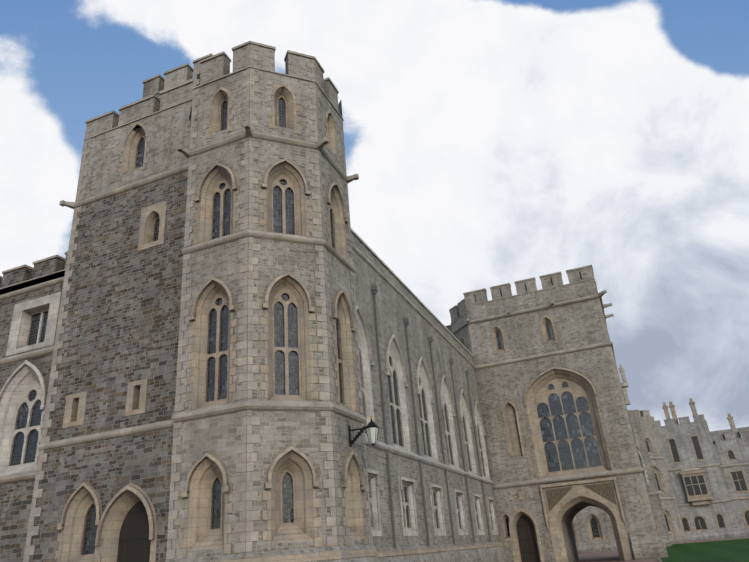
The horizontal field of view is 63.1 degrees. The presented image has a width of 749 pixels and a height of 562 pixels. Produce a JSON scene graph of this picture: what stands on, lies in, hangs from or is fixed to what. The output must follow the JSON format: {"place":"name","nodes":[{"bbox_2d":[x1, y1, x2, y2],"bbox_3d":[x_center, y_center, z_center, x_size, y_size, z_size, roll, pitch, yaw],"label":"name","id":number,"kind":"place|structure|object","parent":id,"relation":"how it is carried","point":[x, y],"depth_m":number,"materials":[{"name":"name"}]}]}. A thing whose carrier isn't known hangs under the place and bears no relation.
{"place":"outdoors","nodes":[
{"label":"outdoors","id":0,"kind":"place"},
{"bbox_2d":[0,251,67,561],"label":"wing wall","id":1,"kind":"structure","parent":0,"point":[30,299],"depth_m":28.17,"materials":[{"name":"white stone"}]},
{"bbox_2d":[23,41,379,561],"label":"tower","id":2,"kind":"structure","parent":0,"point":[204,401],"depth_m":23.78,"materials":[{"name":"stone"}]},
{"bbox_2d":[348,415,378,446],"bbox_3d":[-0.402,5.587,22.611,1.167,1.100,0.540,-13,-26,18],"label":"wall lantern","id":3,"kind":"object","parent":2,"relation":"attached to","point":[371,428],"depth_m":22.46,"materials":[{"name":"black metal"}]},
{"bbox_2d":[0,0,748,521],"label":"sky","id":4,"kind":"structure","parent":0,"point":[489,143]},
{"bbox_2d":[351,228,507,561],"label":"building wing","id":5,"kind":"structure","parent":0,"point":[431,493],"depth_m":34.17,"materials":[{"name":"white stone"}]},
{"bbox_2d":[445,265,667,561],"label":"gate tower","id":6,"kind":"structure","parent":0,"point":[562,451],"depth_m":48.85,"materials":[{"name":"stone"}]},
{"bbox_2d":[572,409,686,553],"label":"building","id":7,"kind":"structure","parent":0,"point":[593,531],"depth_m":75.36,"materials":[{"name":"stone"}]},
{"bbox_2d":[576,528,748,561],"bbox_3d":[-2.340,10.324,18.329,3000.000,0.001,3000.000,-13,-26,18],"label":"pavement","id":8,"kind":"structure","parent":0,"point":[612,556],"depth_m":55.50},
{"bbox_2d":[657,538,747,561],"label":"lawn kerb","id":9,"kind":"structure","parent":8,"relation":"on","point":[659,559],"depth_m":77.34,"materials":[{"name":"stone"}]},
{"bbox_2d":[637,398,748,541],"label":"castle building","id":10,"kind":"structure","parent":0,"point":[709,489],"depth_m":93.72,"materials":[{"name":"stone"}]},
{"bbox_2d":[660,538,748,561],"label":"lawn","id":11,"kind":"structure","parent":0,"point":[736,550],"depth_m":45.23,"materials":[{"name":"green plant"}]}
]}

